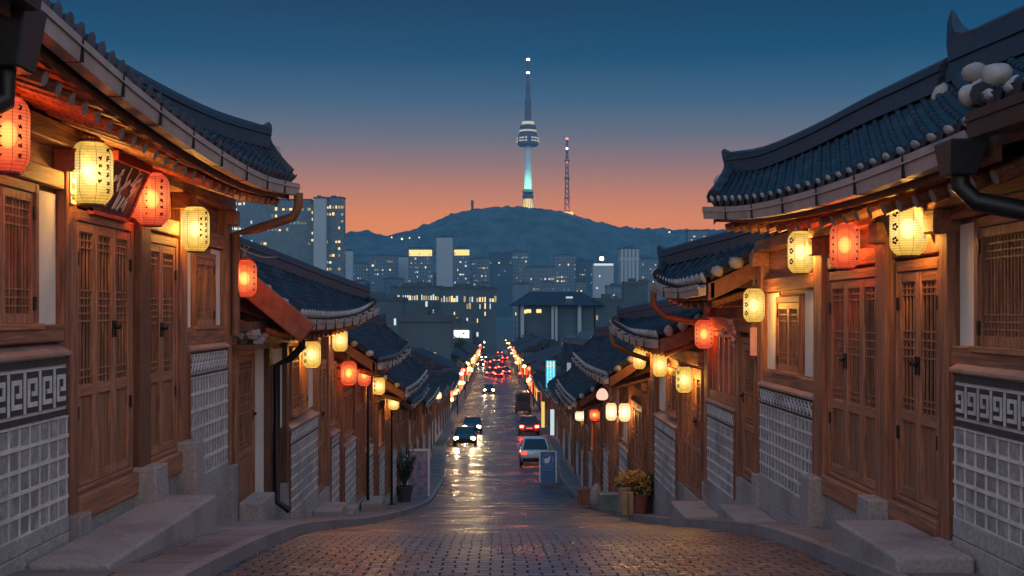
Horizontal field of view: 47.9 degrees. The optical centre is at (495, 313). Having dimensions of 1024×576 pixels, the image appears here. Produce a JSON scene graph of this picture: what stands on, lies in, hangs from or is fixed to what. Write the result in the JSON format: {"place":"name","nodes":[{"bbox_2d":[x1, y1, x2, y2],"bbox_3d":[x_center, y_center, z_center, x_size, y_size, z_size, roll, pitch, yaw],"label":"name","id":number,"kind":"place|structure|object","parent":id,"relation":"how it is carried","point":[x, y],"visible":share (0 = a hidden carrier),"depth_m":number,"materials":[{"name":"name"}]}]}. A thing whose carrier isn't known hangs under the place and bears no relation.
{"place":"outdoors","nodes":[
{"label":"outdoors","id":0,"kind":"place"},
{"bbox_2d":[232,199,251,240],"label":"office block","id":1,"kind":"structure","parent":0,"point":[243,208],"depth_m":780.00,"materials":[{"name":"concrete"}]},
{"bbox_2d":[5,352,483,575],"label":"pavement","id":2,"kind":"structure","parent":0,"point":[169,560],"depth_m":11.19,"materials":[{"name":"grey stone"}]},
{"bbox_2d":[29,495,215,569],"bbox_3d":[-3.300,2.282,10.600,0.640,0.704,3.400,0,0,0],"label":"stone step","id":3,"kind":"object","parent":2,"relation":"on","point":[140,531],"visible":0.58,"depth_m":10.25,"materials":[{"name":"stone"}]},
{"bbox_2d":[0,0,302,575],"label":"tiled house","id":4,"kind":"structure","parent":2,"relation":"on","point":[115,368],"depth_m":10.58,"materials":[{"name":"wood"}]},
{"bbox_2d":[0,92,29,174],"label":"paper lantern","id":5,"kind":"object","parent":4,"relation":"hanging from","point":[15,140],"visible":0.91,"depth_m":8.21,"materials":[{"name":"red paper"}]},
{"bbox_2d":[0,175,44,330],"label":"window","id":6,"kind":"structure","parent":4,"relation":"in","point":[19,199],"depth_m":9.04,"materials":[{"name":"brown wood"}]},
{"bbox_2d":[78,221,95,487],"bbox_3d":[-3.750,0.365,10.474,0.080,2.380,0.504,0,0,0],"label":"door","id":7,"kind":"structure","parent":4,"relation":"in","point":[86,232],"depth_m":10.56,"materials":[{"name":"brown wood"}]},
{"bbox_2d":[70,135,112,206],"bbox_3d":[-3.520,-1.317,10.025,0.362,0.760,0.362,0,0,-17],"label":"paper lantern","id":8,"kind":"object","parent":4,"relation":"hanging from","point":[91,179],"visible":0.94,"depth_m":9.88,"materials":[{"name":"yellow paper"}]},
{"bbox_2d":[96,225,118,479],"bbox_3d":[-3.724,0.365,10.980,0.131,2.380,0.492,0,0,0],"label":"door","id":9,"kind":"structure","parent":4,"relation":"in","point":[105,322],"depth_m":11.06,"materials":[{"name":"brown wood"}]},
{"bbox_2d":[87,151,152,221],"bbox_3d":[-3.582,-1.196,11.002,0.295,0.572,1.045,0,0,0],"label":"signboard","id":10,"kind":"object","parent":4,"relation":"attached to","point":[131,174],"visible":0.92,"depth_m":11.03,"materials":[{"name":"brown wood"}]},
{"bbox_2d":[114,229,131,472],"bbox_3d":[-3.724,0.365,11.486,0.131,2.380,0.504,0,0,0],"label":"door","id":11,"kind":"structure","parent":4,"relation":"in","point":[122,261],"depth_m":11.56,"materials":[{"name":"brown wood"}]},
{"bbox_2d":[134,168,169,226],"bbox_3d":[-3.520,-1.268,11.777,0.353,0.755,0.354,0,0,-15],"label":"paper lantern","id":12,"kind":"object","parent":4,"relation":"hanging from","point":[152,208],"visible":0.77,"depth_m":11.64,"materials":[{"name":"red paper"}]},
{"bbox_2d":[151,243,165,455],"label":"door","id":13,"kind":"structure","parent":4,"relation":"in","point":[156,325],"depth_m":12.71,"materials":[{"name":"brown wood"}]},
{"bbox_2d":[161,245,176,451],"bbox_3d":[-3.724,0.390,13.109,0.131,2.310,0.559,0,0,0],"label":"door","id":14,"kind":"structure","parent":4,"relation":"in","point":[168,272],"depth_m":13.18,"materials":[{"name":"brown wood"}]},
{"bbox_2d":[181,189,209,252],"bbox_3d":[-3.520,-1.083,13.481,0.330,0.738,0.330,0,0,-13],"label":"paper lantern","id":15,"kind":"object","parent":4,"relation":"hanging from","point":[195,227],"visible":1,"depth_m":13.36,"materials":[{"name":"yellow paper"}]},
{"bbox_2d":[188,252,219,329],"bbox_3d":[-3.736,-0.290,14.765,0.128,0.980,1.090,0,0,0],"label":"window","id":16,"kind":"structure","parent":4,"relation":"in","point":[203,265],"depth_m":14.71,"materials":[{"name":"brown wood"}]},
{"bbox_2d":[238,246,256,297],"bbox_3d":[-3.520,-0.587,16.122,0.340,0.731,0.340,0,0,-11],"label":"paper lantern","id":17,"kind":"object","parent":4,"relation":"hanging from","point":[247,277],"visible":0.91,"depth_m":15.99,"materials":[{"name":"red paper"}]},
{"bbox_2d":[313,502,346,516],"bbox_3d":[-3.370,4.228,23.450,0.540,0.616,1.100,0,0,0],"label":"stone step","id":18,"kind":"object","parent":2,"relation":"on","point":[330,509],"visible":0.47,"depth_m":23.17,"materials":[{"name":"stone"}]},
{"bbox_2d":[396,445,416,501],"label":"potted shrub","id":19,"kind":"object","parent":2,"relation":"on","point":[404,492],"visible":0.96,"depth_m":42.42,"materials":[{"name":"green plant"}]},
{"bbox_2d":[400,381,429,484],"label":"tiled house","id":20,"kind":"structure","parent":2,"relation":"on","point":[412,401],"depth_m":50.42,"materials":[{"name":"tile"}]},
{"bbox_2d":[406,449,429,495],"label":"poster board","id":21,"kind":"object","parent":2,"relation":"on","point":[419,480],"visible":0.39,"depth_m":47.50,"materials":[{"name":"white paint"}]},
{"bbox_2d":[406,378,439,448],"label":"tiled house","id":22,"kind":"structure","parent":2,"relation":"on","point":[413,427],"depth_m":59.92,"materials":[{"name":"wood"}]},
{"bbox_2d":[421,369,448,458],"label":"tiled house","id":23,"kind":"structure","parent":2,"relation":"on","point":[426,419],"depth_m":72.15,"materials":[{"name":"wood"}]},
{"bbox_2d":[252,198,313,264],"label":"office block","id":24,"kind":"structure","parent":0,"point":[293,239],"depth_m":705.00,"materials":[{"name":"concrete"}]},
{"bbox_2d":[313,195,327,270],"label":"office block","id":25,"kind":"structure","parent":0,"point":[320,232],"depth_m":699.00,"materials":[{"name":"concrete"}]},
{"bbox_2d":[327,196,345,277],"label":"office block","id":26,"kind":"structure","parent":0,"point":[336,235],"depth_m":705.00,"materials":[{"name":"concrete"}]},
{"bbox_2d":[472,331,519,382],"bbox_3d":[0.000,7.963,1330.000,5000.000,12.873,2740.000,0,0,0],"label":"ground","id":27,"kind":"structure","parent":0,"point":[502,336],"depth_m":638.28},
{"bbox_2d":[233,322,274,520],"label":"side wall","id":28,"kind":"structure","parent":27,"relation":"on","point":[256,506],"depth_m":16.33,"materials":[{"name":"grey stone"}]},
{"bbox_2d":[232,237,378,520],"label":"tiled house","id":29,"kind":"structure","parent":27,"relation":"on","point":[285,440],"depth_m":20.24,"materials":[{"name":"stone"}]},
{"bbox_2d":[239,354,256,502],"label":"door","id":30,"kind":"structure","parent":29,"relation":"in","point":[246,412],"depth_m":17.28,"materials":[{"name":"brown wood"}]},
{"bbox_2d":[289,346,310,417],"bbox_3d":[-3.736,1.260,21.900,0.128,1.280,1.860,0,0,0],"label":"window","id":31,"kind":"structure","parent":29,"relation":"in","point":[298,373],"depth_m":21.76,"materials":[{"name":"brown wood"}]},
{"bbox_2d":[303,338,320,368],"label":"paper lantern","id":32,"kind":"object","parent":29,"relation":"hanging from","point":[312,355],"visible":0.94,"depth_m":21.86,"materials":[{"name":"yellow paper"}]},
{"bbox_2d":[319,365,324,488],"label":"door","id":33,"kind":"structure","parent":29,"relation":"in","point":[321,414],"depth_m":24.61,"materials":[{"name":"brown wood"}]},
{"bbox_2d":[322,364,325,485],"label":"door","id":34,"kind":"structure","parent":29,"relation":"in","point":[323,366],"depth_m":25.10,"materials":[{"name":"brown wood"}]},
{"bbox_2d":[330,361,337,427],"bbox_3d":[-3.736,1.825,26.275,0.128,1.450,1.110,0,0,0],"label":"window","id":35,"kind":"structure","parent":29,"relation":"in","point":[333,364],"depth_m":26.53,"materials":[{"name":"brown wood"}]},
{"bbox_2d":[334,313,410,509],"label":"tiled house","id":36,"kind":"structure","parent":27,"relation":"on","point":[377,344],"depth_m":30.17,"materials":[{"name":"stone"}]},
{"bbox_2d":[341,353,356,385],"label":"paper lantern","id":37,"kind":"object","parent":36,"relation":"hanging from","point":[348,372],"visible":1,"depth_m":27.40,"materials":[{"name":"red paper"}]},
{"bbox_2d":[344,387,354,438],"bbox_3d":[-3.736,2.491,29.020,0.128,1.150,1.760,0,0,0],"label":"window","id":38,"kind":"structure","parent":36,"relation":"in","point":[348,393],"depth_m":29.22,"materials":[{"name":"brown wood"}]},
{"bbox_2d":[359,406,362,496],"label":"door","id":39,"kind":"structure","parent":36,"relation":"in","point":[361,408],"depth_m":31.95,"materials":[{"name":"brown wood"}]},
{"bbox_2d":[366,254,397,291],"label":"office block","id":40,"kind":"structure","parent":27,"relation":"on","point":[381,266],"depth_m":1140.00,"materials":[{"name":"concrete"}]},
{"bbox_2d":[370,292,407,333],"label":"office block","id":41,"kind":"structure","parent":27,"relation":"on","point":[391,307],"depth_m":260.00,"materials":[{"name":"concrete"}]},
{"bbox_2d":[374,348,427,504],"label":"tiled house","id":42,"kind":"structure","parent":27,"relation":"on","point":[406,377],"depth_m":38.09,"materials":[{"name":"stone"}]},
{"bbox_2d":[390,283,443,314],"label":"office block","id":43,"kind":"structure","parent":27,"relation":"on","point":[418,295],"depth_m":420.00,"materials":[{"name":"concrete"}]},
{"bbox_2d":[408,247,433,285],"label":"office block","id":44,"kind":"structure","parent":27,"relation":"on","point":[420,263],"depth_m":1080.00,"materials":[{"name":"concrete"}]},
{"bbox_2d":[396,307,454,360],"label":"office block","id":45,"kind":"structure","parent":27,"relation":"on","point":[422,327],"depth_m":150.00,"materials":[{"name":"concrete"}]},
{"bbox_2d":[409,347,457,410],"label":"shop building","id":46,"kind":"structure","parent":27,"relation":"on","point":[427,359],"depth_m":126.70,"materials":[{"name":"tile"}]},
{"bbox_2d":[433,370,454,442],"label":"tiled house","id":47,"kind":"structure","parent":27,"relation":"on","point":[438,416],"depth_m":99.16,"materials":[{"name":"wood"}]},
{"bbox_2d":[436,235,452,286],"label":"office block","id":48,"kind":"structure","parent":27,"relation":"on","point":[444,260],"depth_m":900.00,"materials":[{"name":"concrete"}]},
{"bbox_2d":[441,367,460,430],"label":"tiled house","id":49,"kind":"structure","parent":27,"relation":"on","point":[452,374],"depth_m":117.67,"materials":[{"name":"stone"}]},
{"bbox_2d":[454,247,469,285],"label":"office block","id":50,"kind":"structure","parent":27,"relation":"on","point":[461,265],"depth_m":1170.00,"materials":[{"name":"concrete"}]},
{"bbox_2d":[454,318,473,376],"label":"office block","id":51,"kind":"structure","parent":27,"relation":"on","point":[461,327],"depth_m":230.00,"materials":[{"name":"concrete"}]},
{"bbox_2d":[440,284,496,352],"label":"office block","id":52,"kind":"structure","parent":27,"relation":"on","point":[476,306],"depth_m":400.00,"materials":[{"name":"concrete"}]},
{"bbox_2d":[470,257,489,286],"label":"office block","id":53,"kind":"structure","parent":27,"relation":"on","point":[479,269],"depth_m":1179.20,"materials":[{"name":"concrete"}]},
{"bbox_2d":[489,252,511,314],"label":"office block","id":54,"kind":"structure","parent":27,"relation":"on","point":[501,271],"depth_m":1181.60,"materials":[{"name":"concrete"}]},
{"bbox_2d":[507,251,528,282],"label":"office block","id":55,"kind":"structure","parent":27,"relation":"on","point":[520,261],"depth_m":1184.00,"materials":[{"name":"concrete"}]},
{"bbox_2d":[517,336,560,384],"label":"shop building","id":56,"kind":"structure","parent":27,"relation":"on","point":[528,348],"depth_m":203.00,"materials":[{"name":"tile"}]},
{"bbox_2d":[525,265,553,291],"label":"office block","id":57,"kind":"structure","parent":27,"relation":"on","point":[537,275],"depth_m":960.00,"materials":[{"name":"concrete"}]},
{"bbox_2d":[531,367,550,431],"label":"tiled house","id":58,"kind":"structure","parent":27,"relation":"on","point":[538,375],"depth_m":113.27,"materials":[{"name":"stone"}]},
{"bbox_2d":[534,347,561,410],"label":"shop building","id":59,"kind":"structure","parent":27,"relation":"on","point":[556,354],"depth_m":128.54,"materials":[{"name":"tile"}]},
{"bbox_2d":[538,371,560,445],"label":"tiled house","id":60,"kind":"structure","parent":27,"relation":"on","point":[557,418],"depth_m":93.18,"materials":[{"name":"wood"}]},
{"bbox_2d":[509,292,603,340],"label":"city hall building","id":61,"kind":"structure","parent":27,"relation":"on","point":[556,315],"depth_m":330.00,"materials":[{"name":"concrete"}]},
{"bbox_2d":[545,369,575,474],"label":"tiled house","id":62,"kind":"structure","parent":27,"relation":"on","point":[569,440],"depth_m":66.17,"materials":[{"name":"wood"}]},
{"bbox_2d":[553,254,575,291],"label":"office block","id":63,"kind":"structure","parent":27,"relation":"on","point":[564,265],"depth_m":1179.20,"materials":[{"name":"concrete"}]},
{"bbox_2d":[555,386,580,481],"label":"tiled house","id":64,"kind":"structure","parent":27,"relation":"on","point":[578,438],"depth_m":58.03,"materials":[{"name":"wood"}]},
{"bbox_2d":[561,336,587,369],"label":"tiled house","id":65,"kind":"structure","parent":27,"relation":"on","point":[569,346],"depth_m":91.43,"materials":[{"name":"tile"}]},
{"bbox_2d":[556,364,602,490],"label":"tiled house","id":66,"kind":"structure","parent":27,"relation":"on","point":[577,387],"depth_m":43.70,"materials":[{"name":"stone"}]},
{"bbox_2d":[576,259,592,296],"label":"office block","id":67,"kind":"structure","parent":27,"relation":"on","point":[583,267],"depth_m":1182.80,"materials":[{"name":"concrete"}]},
{"bbox_2d":[593,294,624,326],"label":"office block","id":68,"kind":"structure","parent":27,"relation":"on","point":[605,313],"depth_m":330.00,"materials":[{"name":"concrete"}]},
{"bbox_2d":[618,247,639,283],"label":"office block","id":69,"kind":"structure","parent":27,"relation":"on","point":[628,262],"depth_m":960.00,"materials":[{"name":"concrete"}]},
{"bbox_2d":[621,278,647,306],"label":"office block","id":70,"kind":"structure","parent":27,"relation":"on","point":[634,292],"depth_m":380.00,"materials":[{"name":"concrete"}]},
{"bbox_2d":[639,257,661,300],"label":"office block","id":71,"kind":"structure","parent":27,"relation":"on","point":[647,265],"depth_m":1140.00,"materials":[{"name":"concrete"}]},
{"bbox_2d":[608,299,703,515],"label":"tiled house","id":72,"kind":"structure","parent":27,"relation":"on","point":[675,442],"depth_m":23.67,"materials":[{"name":"stone"}]},
{"bbox_2d":[664,366,676,418],"bbox_3d":[3.736,1.660,24.450,0.128,1.020,1.560,0,0,0],"label":"window","id":73,"kind":"structure","parent":72,"relation":"in","point":[671,391],"depth_m":24.45,"materials":[{"name":"brown wood"}]},
{"bbox_2d":[676,357,692,393],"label":"paper lantern","id":74,"kind":"object","parent":72,"relation":"hanging from","point":[684,377],"visible":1,"depth_m":21.43,"materials":[{"name":"yellow paper"}]},
{"bbox_2d":[682,394,686,483],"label":"door","id":75,"kind":"structure","parent":72,"relation":"in","point":[684,396],"depth_m":22.95,"materials":[{"name":"brown wood"}]},
{"bbox_2d":[687,391,690,486],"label":"door","id":76,"kind":"structure","parent":72,"relation":"in","point":[689,394],"depth_m":22.37,"materials":[{"name":"brown wood"}]},
{"bbox_2d":[691,373,695,491],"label":"door","id":77,"kind":"structure","parent":72,"relation":"in","point":[693,392],"depth_m":21.91,"materials":[{"name":"brown wood"}]},
{"bbox_2d":[693,374,699,494],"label":"door","id":78,"kind":"structure","parent":72,"relation":"in","point":[697,421],"depth_m":21.39,"materials":[{"name":"brown wood"}]},
{"bbox_2d":[520,384,909,575],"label":"kerb","id":79,"kind":"structure","parent":27,"relation":"on","point":[832,555],"depth_m":11.84,"materials":[{"name":"stone"}]},
{"bbox_2d":[649,230,787,513],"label":"tiled house","id":80,"kind":"structure","parent":27,"relation":"on","point":[713,274],"depth_m":18.30,"materials":[{"name":"stone"}]},
{"bbox_2d":[695,309,712,348],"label":"paper lantern","id":81,"kind":"object","parent":80,"relation":"hanging from","point":[703,333],"visible":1,"depth_m":19.37,"materials":[{"name":"red paper"}]},
{"bbox_2d":[709,331,734,407],"bbox_3d":[3.736,0.885,18.850,0.128,1.170,1.960,0,0,0],"label":"window","id":82,"kind":"structure","parent":80,"relation":"in","point":[723,353],"depth_m":19.18,"materials":[{"name":"brown wood"}]},
{"bbox_2d":[739,344,753,476],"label":"door","id":83,"kind":"structure","parent":80,"relation":"in","point":[747,395],"depth_m":17.08,"materials":[{"name":"brown wood"}]},
{"bbox_2d":[512,281,533,336],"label":"office block","id":84,"kind":"structure","parent":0,"point":[520,289],"depth_m":700.89,"materials":[{"name":"concrete"}]},
{"bbox_2d":[214,349,854,575],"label":"road","id":85,"kind":"structure","parent":0,"point":[493,508],"depth_m":12.60,"materials":[{"name":"stone"}]},
{"bbox_2d":[167,384,471,575],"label":"kerb","id":86,"kind":"structure","parent":85,"relation":"on","point":[217,562],"depth_m":11.92,"materials":[{"name":"stone"}]},
{"bbox_2d":[452,426,477,445],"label":"moving car","id":87,"kind":"object","parent":85,"relation":"on","point":[465,434],"visible":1,"depth_m":88.54,"materials":[{"name":"paint"}]},
{"bbox_2d":[517,415,539,434],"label":"moving car","id":88,"kind":"object","parent":85,"relation":"on","point":[528,423],"visible":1,"depth_m":102.10,"materials":[{"name":"paint"}]},
{"bbox_2d":[517,435,550,465],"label":"parked car","id":89,"kind":"object","parent":85,"relation":"on","point":[531,447],"visible":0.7,"depth_m":68.20,"materials":[{"name":"silver metal"}]},
{"bbox_2d":[539,451,556,481],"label":"sandwich board","id":90,"kind":"object","parent":85,"relation":"on","point":[547,466],"visible":1,"depth_m":56.82,"materials":[{"name":"blue paint"}]},
{"bbox_2d":[346,205,725,331],"bbox_3d":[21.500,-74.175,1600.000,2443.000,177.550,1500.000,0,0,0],"label":"hill","id":91,"kind":"structure","parent":0,"point":[542,236],"depth_m":1565.31,"materials":[{"name":"blue plant"}]},
{"bbox_2d":[516,52,539,207],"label":"communications tower","id":92,"kind":"structure","parent":91,"relation":"on","point":[527,138],"depth_m":1715.09,"materials":[{"name":"grey concrete"}]},
{"bbox_2d":[50,0,1023,235],"label":"sky","id":93,"kind":"structure","parent":0,"point":[411,113],"materials":[{"name":"blue"}]},
{"bbox_2d":[592,256,613,297],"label":"office block","id":94,"kind":"structure","parent":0,"point":[602,273],"depth_m":840.00,"materials":[{"name":"concrete"}]},
{"bbox_2d":[507,348,986,575],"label":"pavement","id":95,"kind":"structure","parent":0,"point":[825,534],"depth_m":13.86,"materials":[{"name":"grey stone"}]},
{"bbox_2d":[598,492,618,511],"bbox_3d":[3.031,5.070,31.000,0.530,0.455,0.430,0,0,0],"label":"planter box","id":96,"kind":"object","parent":95,"relation":"on","point":[608,501],"visible":0.86,"depth_m":30.80,"materials":[{"name":"grey concrete"}]},
{"bbox_2d":[572,325,649,493],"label":"tiled house","id":97,"kind":"structure","parent":95,"relation":"on","point":[599,358],"depth_m":32.38,"materials":[{"name":"stone"}]},
{"bbox_2d":[619,468,653,513],"bbox_3d":[3.270,4.130,26.806,0.864,1.048,0.672,0,0,0],"label":"flower tub","id":98,"kind":"object","parent":95,"relation":"on","point":[640,485],"visible":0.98,"depth_m":26.71,"materials":[{"name":"ceramic"}]},
{"bbox_2d":[670,501,717,526],"bbox_3d":[3.345,3.598,19.400,0.590,0.636,1.600,0,0,0],"label":"stone step","id":99,"kind":"object","parent":95,"relation":"on","point":[681,512],"visible":0.4,"depth_m":19.36,"materials":[{"name":"stone"}]},
{"bbox_2d":[718,504,776,521],"bbox_3d":[3.380,2.957,15.550,0.520,0.553,1.300,0,0,0],"label":"stone step","id":100,"kind":"object","parent":95,"relation":"on","point":[741,512],"visible":0.35,"depth_m":15.52,"materials":[{"name":"stone"}]},
{"bbox_2d":[701,5,1023,575],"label":"tiled house","id":101,"kind":"structure","parent":95,"relation":"on","point":[890,386],"depth_m":10.36,"materials":[{"name":"wood"}]},
{"bbox_2d":[743,276,764,322],"bbox_3d":[3.450,-0.193,15.409,0.282,0.639,0.282,0,0,11],"label":"paper lantern","id":102,"kind":"object","parent":101,"relation":"hanging from","point":[753,304],"visible":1,"depth_m":15.30,"materials":[{"name":"yellow paper"}]},
{"bbox_2d":[772,296,806,377],"bbox_3d":[3.736,0.285,14.700,0.128,1.010,1.260,0,0,0],"label":"window","id":103,"kind":"structure","parent":101,"relation":"in","point":[789,314],"depth_m":14.65,"materials":[{"name":"brown wood"}]},
{"bbox_2d":[787,229,813,274],"bbox_3d":[3.520,-0.798,13.311,0.296,0.687,0.296,0,0,13],"label":"paper lantern","id":104,"kind":"object","parent":101,"relation":"hanging from","point":[800,261],"visible":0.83,"depth_m":13.20,"materials":[{"name":"yellow paper"}]},
{"bbox_2d":[829,280,845,476],"bbox_3d":[3.726,0.695,12.568,0.128,2.100,0.561,0,0,0],"label":"door","id":105,"kind":"structure","parent":101,"relation":"in","point":[837,305],"depth_m":12.63,"materials":[{"name":"brown wood"}]},
{"bbox_2d":[829,221,859,269],"bbox_3d":[3.520,-0.775,11.626,0.297,0.655,0.297,0,0,15],"label":"paper lantern","id":106,"kind":"object","parent":101,"relation":"hanging from","point":[844,248],"visible":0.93,"depth_m":11.51,"materials":[{"name":"red paper"}]},
{"bbox_2d":[840,279,861,484],"bbox_3d":[3.726,0.695,12.005,0.128,2.100,0.549,0,0,0],"label":"door","id":107,"kind":"structure","parent":101,"relation":"in","point":[853,356],"depth_m":12.06,"materials":[{"name":"brown wood"}]},
{"bbox_2d":[862,278,874,490],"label":"door","id":108,"kind":"structure","parent":101,"relation":"in","point":[868,284],"depth_m":11.58,"materials":[{"name":"brown wood"}]},
{"bbox_2d":[896,271,917,501],"bbox_3d":[3.726,0.645,10.428,0.128,2.040,0.499,0,0,0],"label":"door","id":109,"kind":"structure","parent":101,"relation":"in","point":[907,301],"depth_m":10.49,"materials":[{"name":"brown wood"}]},
{"bbox_2d":[889,192,926,256],"bbox_3d":[3.520,-0.811,9.838,0.306,0.654,0.306,0,0,18],"label":"paper lantern","id":110,"kind":"object","parent":101,"relation":"hanging from","point":[907,237],"visible":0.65,"depth_m":9.71,"materials":[{"name":"yellow paper"}]},
{"bbox_2d":[912,269,937,510],"bbox_3d":[3.726,0.645,9.921,0.128,2.040,0.499,0,0,0],"label":"door","id":111,"kind":"structure","parent":101,"relation":"in","point":[926,363],"depth_m":10.01,"materials":[{"name":"brown wood"}]},
{"bbox_2d":[967,215,1023,356],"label":"window","id":112,"kind":"structure","parent":101,"relation":"in","point":[998,240],"depth_m":8.56,"materials":[{"name":"brown wood"}]},
{"bbox_2d":[835,520,973,572],"bbox_3d":[3.320,2.132,9.500,0.600,0.584,1.600,0,0,0],"label":"stone step","id":113,"kind":"object","parent":95,"relation":"on","point":[898,546],"visible":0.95,"depth_m":9.22,"materials":[{"name":"stone"}]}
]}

